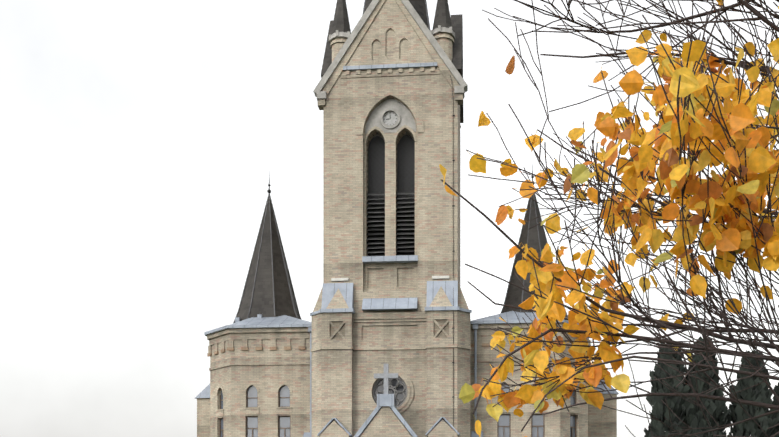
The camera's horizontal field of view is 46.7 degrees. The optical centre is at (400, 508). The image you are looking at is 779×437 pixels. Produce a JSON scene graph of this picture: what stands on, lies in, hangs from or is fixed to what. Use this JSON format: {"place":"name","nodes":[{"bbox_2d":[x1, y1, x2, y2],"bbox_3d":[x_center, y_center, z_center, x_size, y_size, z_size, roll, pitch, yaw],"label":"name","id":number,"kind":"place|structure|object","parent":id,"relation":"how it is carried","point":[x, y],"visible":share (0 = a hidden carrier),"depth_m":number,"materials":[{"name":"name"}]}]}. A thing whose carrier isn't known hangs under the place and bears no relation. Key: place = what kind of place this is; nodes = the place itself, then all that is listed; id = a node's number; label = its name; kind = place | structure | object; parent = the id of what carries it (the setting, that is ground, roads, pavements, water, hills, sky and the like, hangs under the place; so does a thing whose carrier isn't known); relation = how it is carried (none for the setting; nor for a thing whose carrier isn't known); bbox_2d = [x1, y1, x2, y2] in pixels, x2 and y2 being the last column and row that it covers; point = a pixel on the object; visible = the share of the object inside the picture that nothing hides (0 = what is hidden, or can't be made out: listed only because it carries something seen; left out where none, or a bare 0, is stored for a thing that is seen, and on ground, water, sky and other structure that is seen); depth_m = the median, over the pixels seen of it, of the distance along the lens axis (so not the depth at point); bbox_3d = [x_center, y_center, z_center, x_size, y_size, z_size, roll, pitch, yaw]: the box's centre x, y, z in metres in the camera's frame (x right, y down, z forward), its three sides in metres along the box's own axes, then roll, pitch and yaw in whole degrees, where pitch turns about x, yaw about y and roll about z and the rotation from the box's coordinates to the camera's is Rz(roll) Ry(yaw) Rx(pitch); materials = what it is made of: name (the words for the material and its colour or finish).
{"place":"outdoors","nodes":[
{"label":"outdoors","id":0,"kind":"place"},
{"bbox_2d":[210,339,309,436],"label":"wing","id":1,"kind":"structure","parent":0,"point":[235,380],"depth_m":42.01,"materials":[{"name":"beige brick"}]},
{"bbox_2d":[215,382,291,416],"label":"wing hoods","id":2,"kind":"object","parent":1,"relation":"attached to","point":[255,410],"visible":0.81,"depth_m":41.97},
{"bbox_2d":[207,346,305,356],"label":"frieze recesses","id":3,"kind":"object","parent":1,"relation":"attached to","point":[257,348],"visible":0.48,"depth_m":41.96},
{"bbox_2d":[204,314,311,335],"bbox_3d":[-6.402,-9.140,45.286,5.846,1.550,7.130,0,0,5],"label":"turret roof base","id":4,"kind":"object","parent":1,"relation":"on","point":[282,321],"visible":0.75,"depth_m":42.35,"materials":[{"name":"grey metal"}]},
{"bbox_2d":[234,200,299,322],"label":"spire roof","id":5,"kind":"structure","parent":4,"relation":"on","point":[262,303],"depth_m":44.47,"materials":[{"name":"black metal"}]},
{"bbox_2d":[233,195,301,322],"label":"spire ribs","id":6,"kind":"object","parent":5,"relation":"attached to","point":[269,198],"visible":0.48,"depth_m":44.86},
{"bbox_2d":[267,178,270,194],"bbox_3d":[-6.613,-16.315,45.300,0.190,1.300,0.200,0,0,5],"label":"finial","id":7,"kind":"object","parent":5,"relation":"on","point":[269,190],"visible":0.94,"depth_m":45.27,"materials":[{"name":"black metal"}]},
{"bbox_2d":[207,327,309,370],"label":"wing trim","id":8,"kind":"structure","parent":1,"relation":"attached to","point":[287,334],"depth_m":41.91,"materials":[{"name":"beige brick"}]},
{"bbox_2d":[303,432,311,436],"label":"wing pier cap","id":9,"kind":"object","parent":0,"point":[306,434],"visible":0.67,"depth_m":41.61,"materials":[{"name":"grey metal"}]},
{"bbox_2d":[0,0,778,436],"label":"sky","id":10,"kind":"structure","parent":0,"point":[142,142],"materials":[{"name":"white"}]},
{"bbox_2d":[312,310,470,436],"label":"tower wall","id":11,"kind":"structure","parent":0,"point":[341,378],"depth_m":39.88,"materials":[{"name":"beige brick"}]},
{"bbox_2d":[330,320,448,338],"bbox_3d":[-0.518,-7.865,39.744,5.280,0.800,0.024,0,0,5],"label":"panel backing","id":12,"kind":"object","parent":11,"relation":"attached to","point":[441,334],"visible":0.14,"depth_m":39.56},
{"bbox_2d":[366,368,413,414],"bbox_3d":[-0.497,-5.165,39.980,2.140,2.140,0.150,0,0,5],"label":"round window frame","id":13,"kind":"object","parent":11,"relation":"attached to","point":[404,406],"visible":0.58,"depth_m":39.90,"materials":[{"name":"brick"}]},
{"bbox_2d":[310,280,471,315],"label":"buttress roofs","id":14,"kind":"structure","parent":11,"relation":"on","point":[450,289],"depth_m":39.79,"materials":[{"name":"grey metal"}]},
{"bbox_2d":[311,312,470,351],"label":"decorative molding","id":15,"kind":"structure","parent":11,"relation":"attached to","point":[392,317],"depth_m":39.88,"materials":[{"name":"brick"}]},
{"bbox_2d":[313,283,468,311],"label":"buttress gables","id":16,"kind":"structure","parent":11,"relation":"on","point":[440,299],"depth_m":39.91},
{"bbox_2d":[323,89,459,312],"bbox_3d":[-0.224,-13.465,43.143,6.000,10.200,6.000,0,0,5],"label":"tower shaft","id":17,"kind":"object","parent":11,"relation":"on","point":[345,201],"visible":0.58,"depth_m":40.30,"materials":[{"name":"beige brick"}]},
{"bbox_2d":[362,255,417,310],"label":"window sills","id":18,"kind":"structure","parent":17,"relation":"attached to","point":[390,304],"depth_m":40.03,"materials":[{"name":"grey metal"}]},
{"bbox_2d":[356,87,423,134],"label":"arch voussoirs","id":19,"kind":"object","parent":17,"relation":"attached to","point":[378,97],"visible":0.96,"depth_m":40.12,"materials":[{"name":"stone"}]},
{"bbox_2d":[329,0,451,93],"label":"gable wall","id":20,"kind":"structure","parent":17,"relation":"on","point":[390,36],"depth_m":40.17,"materials":[{"name":"beige brick"}]},
{"bbox_2d":[343,62,436,70],"bbox_3d":[-0.487,-19.625,40.095,4.200,0.160,0.120,0,0,5],"label":"ledge","id":21,"kind":"object","parent":20,"relation":"attached to","point":[387,66],"visible":0.93,"depth_m":40.04,"materials":[{"name":"grey metal"}]},
{"bbox_2d":[313,0,467,100],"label":"tower gable copings","id":22,"kind":"object","parent":20,"relation":"on","point":[319,93],"visible":0.7,"depth_m":40.07,"materials":[{"name":"grey stone"}]},
{"bbox_2d":[318,0,464,109],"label":"gable trim","id":23,"kind":"structure","parent":20,"relation":"attached to","point":[338,70],"depth_m":40.12,"materials":[{"name":"beige stone"}]},
{"bbox_2d":[364,125,416,142],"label":"lancet hoods","id":24,"kind":"object","parent":17,"relation":"attached to","point":[383,133],"visible":0.98,"depth_m":40.38,"materials":[{"name":"stone"}]},
{"bbox_2d":[367,131,414,255],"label":"louvered windows","id":25,"kind":"structure","parent":17,"relation":"attached to","point":[405,207],"depth_m":41.03,"materials":[{"name":"brown wood"}]},
{"bbox_2d":[308,324,477,433],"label":"downpipes","id":26,"kind":"object","parent":11,"relation":"attached to","point":[475,327],"visible":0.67,"depth_m":41.00,"materials":[{"name":"metal"}]},
{"bbox_2d":[330,33,453,61],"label":"turrets","id":27,"kind":"object","parent":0,"point":[445,41],"visible":0.17,"depth_m":40.43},
{"bbox_2d":[331,0,451,34],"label":"pinnacle spires","id":28,"kind":"object","parent":27,"relation":"on","point":[442,18],"visible":0.35,"depth_m":40.67,"materials":[{"name":"grey stone"}]},
{"bbox_2d":[329,25,460,127],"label":"cornice","id":29,"kind":"structure","parent":27,"relation":"on","point":[439,29],"depth_m":40.54,"materials":[{"name":"grey stone"}]},
{"bbox_2d":[321,14,463,122],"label":"tower side copings","id":30,"kind":"object","parent":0,"point":[457,29],"visible":0.31,"depth_m":41.61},
{"bbox_2d":[365,0,428,28],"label":"spire","id":31,"kind":"structure","parent":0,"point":[419,6],"depth_m":42.20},
{"bbox_2d":[372,376,407,407],"bbox_3d":[-0.474,-5.165,40.254,1.600,1.600,0.160,0,0,5],"label":"rose window","id":32,"kind":"structure","parent":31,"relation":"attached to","point":[398,388],"depth_m":40.24,"materials":[{"name":"stone"}]},
{"bbox_2d":[331,276,448,280],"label":"buttress caps","id":33,"kind":"object","parent":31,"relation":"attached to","point":[433,277],"visible":1,"depth_m":40.09,"materials":[{"name":"stone"}]},
{"bbox_2d":[365,98,415,133],"bbox_3d":[-0.462,-17.580,40.392,2.300,1.530,0.027,0,0,5],"label":"window tracery","id":34,"kind":"object","parent":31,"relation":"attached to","point":[406,116],"visible":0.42,"depth_m":40.38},
{"bbox_2d":[380,107,400,128],"bbox_3d":[-0.481,-17.445,40.405,0.940,0.940,0.180,0,0,5],"label":"round medallion","id":35,"kind":"object","parent":34,"relation":"attached to","point":[390,117],"visible":0.94,"depth_m":40.35,"materials":[{"name":"grey stone"}]},
{"bbox_2d":[362,0,429,29],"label":"tower spire hips","id":36,"kind":"object","parent":31,"relation":"attached to","point":[426,12],"visible":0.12,"depth_m":42.37,"materials":[{"name":"grey metal"}]},
{"bbox_2d":[444,51,454,426],"bbox_3d":[2.181,-9.867,39.785,0.429,23.003,1.743,0,0,-15],"label":"lightning conductor","id":37,"kind":"object","parent":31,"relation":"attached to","point":[453,323],"visible":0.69,"depth_m":39.38,"materials":[{"name":"black metal"}]},
{"bbox_2d":[471,431,482,436],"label":"wing pier cap","id":38,"kind":"object","parent":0,"point":[473,434],"visible":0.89,"depth_m":40.88,"materials":[{"name":"grey metal"}]},
{"bbox_2d":[470,334,587,436],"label":"wing","id":39,"kind":"structure","parent":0,"point":[556,423],"depth_m":41.07,"materials":[{"name":"beige brick"}]},
{"bbox_2d":[470,342,571,346],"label":"frieze recesses","id":40,"kind":"object","parent":39,"relation":"attached to","point":[483,344],"visible":0.12,"depth_m":41.02,"materials":[{"name":"beige brick"}]},
{"bbox_2d":[470,309,578,324],"bbox_3d":[6.229,-9.140,44.196,5.846,1.550,7.130,0,0,5],"label":"turret roof base","id":41,"kind":"object","parent":39,"relation":"on","point":[509,317],"visible":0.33,"depth_m":41.25,"materials":[{"name":"grey metal"}]},
{"bbox_2d":[502,193,566,317],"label":"spire roof","id":42,"kind":"structure","parent":41,"relation":"on","point":[514,296],"depth_m":43.59,"materials":[{"name":"black metal"}]},
{"bbox_2d":[500,194,567,317],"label":"spire ribs","id":43,"kind":"object","parent":42,"relation":"attached to","point":[527,245],"visible":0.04,"depth_m":43.77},
{"bbox_2d":[470,323,590,361],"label":"wing trim","id":44,"kind":"structure","parent":39,"relation":"attached to","point":[484,331],"depth_m":40.97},
{"bbox_2d":[499,379,580,412],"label":"wing hoods","id":45,"kind":"object","parent":39,"relation":"attached to","point":[574,409],"visible":0.21,"depth_m":40.99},
{"label":"ground","id":46,"kind":"structure","parent":0,"visible":0},
{"bbox_2d":[197,398,209,436],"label":"annex","id":47,"kind":"object","parent":46,"relation":"on","point":[203,417],"visible":0.2,"depth_m":47.64,"materials":[{"name":"brick"}]},
{"bbox_2d":[195,384,209,398],"bbox_3d":[-9.539,-6.490,51.224,2.050,1.350,7.500,0,0,5],"label":"roof","id":48,"kind":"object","parent":47,"relation":"on","point":[205,393],"visible":0.07,"depth_m":47.66,"materials":[{"name":"grey metal"}]},
{"bbox_2d":[360,406,411,436],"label":"gable wall","id":49,"kind":"structure","parent":46,"relation":"on","point":[385,422],"depth_m":38.21,"materials":[{"name":"beige brick"}]},
{"bbox_2d":[354,394,417,436],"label":"gable coping","id":50,"kind":"object","parent":49,"relation":"on","point":[384,400],"visible":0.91,"depth_m":38.12,"materials":[{"name":"grey metal"}]},
{"bbox_2d":[374,364,397,393],"bbox_3d":[-0.633,-5.490,38.411,1.040,1.310,0.180,0,0,5],"label":"cross","id":51,"kind":"object","parent":50,"relation":"on","point":[386,375],"visible":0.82,"depth_m":38.32,"materials":[{"name":"grey metal"}]},
{"bbox_2d":[319,420,457,436],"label":"gables","id":52,"kind":"structure","parent":46,"relation":"on","point":[442,428],"depth_m":39.05,"materials":[{"name":"brick"}]},
{"bbox_2d":[317,417,459,436],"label":"gable copings","id":53,"kind":"object","parent":52,"relation":"on","point":[351,435],"visible":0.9,"depth_m":39.32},
{"bbox_2d":[588,394,616,436],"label":"annex","id":54,"kind":"object","parent":46,"relation":"on","point":[602,422],"visible":0.4,"depth_m":45.85,"materials":[{"name":"brick"}]},
{"bbox_2d":[594,380,618,394],"bbox_3d":[10.337,-6.490,49.509,2.050,1.350,7.500,0,0,5],"label":"roof","id":55,"kind":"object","parent":54,"relation":"on","point":[608,388],"visible":0.14,"depth_m":45.87,"materials":[{"name":"grey metal"}]},
{"bbox_2d":[439,0,778,436],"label":"tree","id":56,"kind":"object","parent":46,"relation":"on","point":[692,95],"visible":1,"depth_m":4.01,"materials":[{"name":"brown plant"}]},
{"bbox_2d":[644,343,694,436],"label":"tree","id":57,"kind":"object","parent":46,"relation":"on","point":[681,408],"visible":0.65,"depth_m":29.68,"materials":[{"name":"green plant"}]},
{"bbox_2d":[684,336,732,436],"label":"tree","id":58,"kind":"object","parent":46,"relation":"on","point":[719,411],"visible":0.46,"depth_m":29.71,"materials":[{"name":"green plant"}]},
{"bbox_2d":[729,349,778,436],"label":"tree","id":59,"kind":"object","parent":46,"relation":"on","point":[761,393],"visible":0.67,"depth_m":29.71,"materials":[{"name":"green plant"}]},
{"bbox_2d":[772,382,778,431],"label":"conifer tree","id":60,"kind":"object","parent":46,"relation":"on","point":[776,389],"visible":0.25,"depth_m":30.58,"materials":[{"name":"green plant"}]}
]}

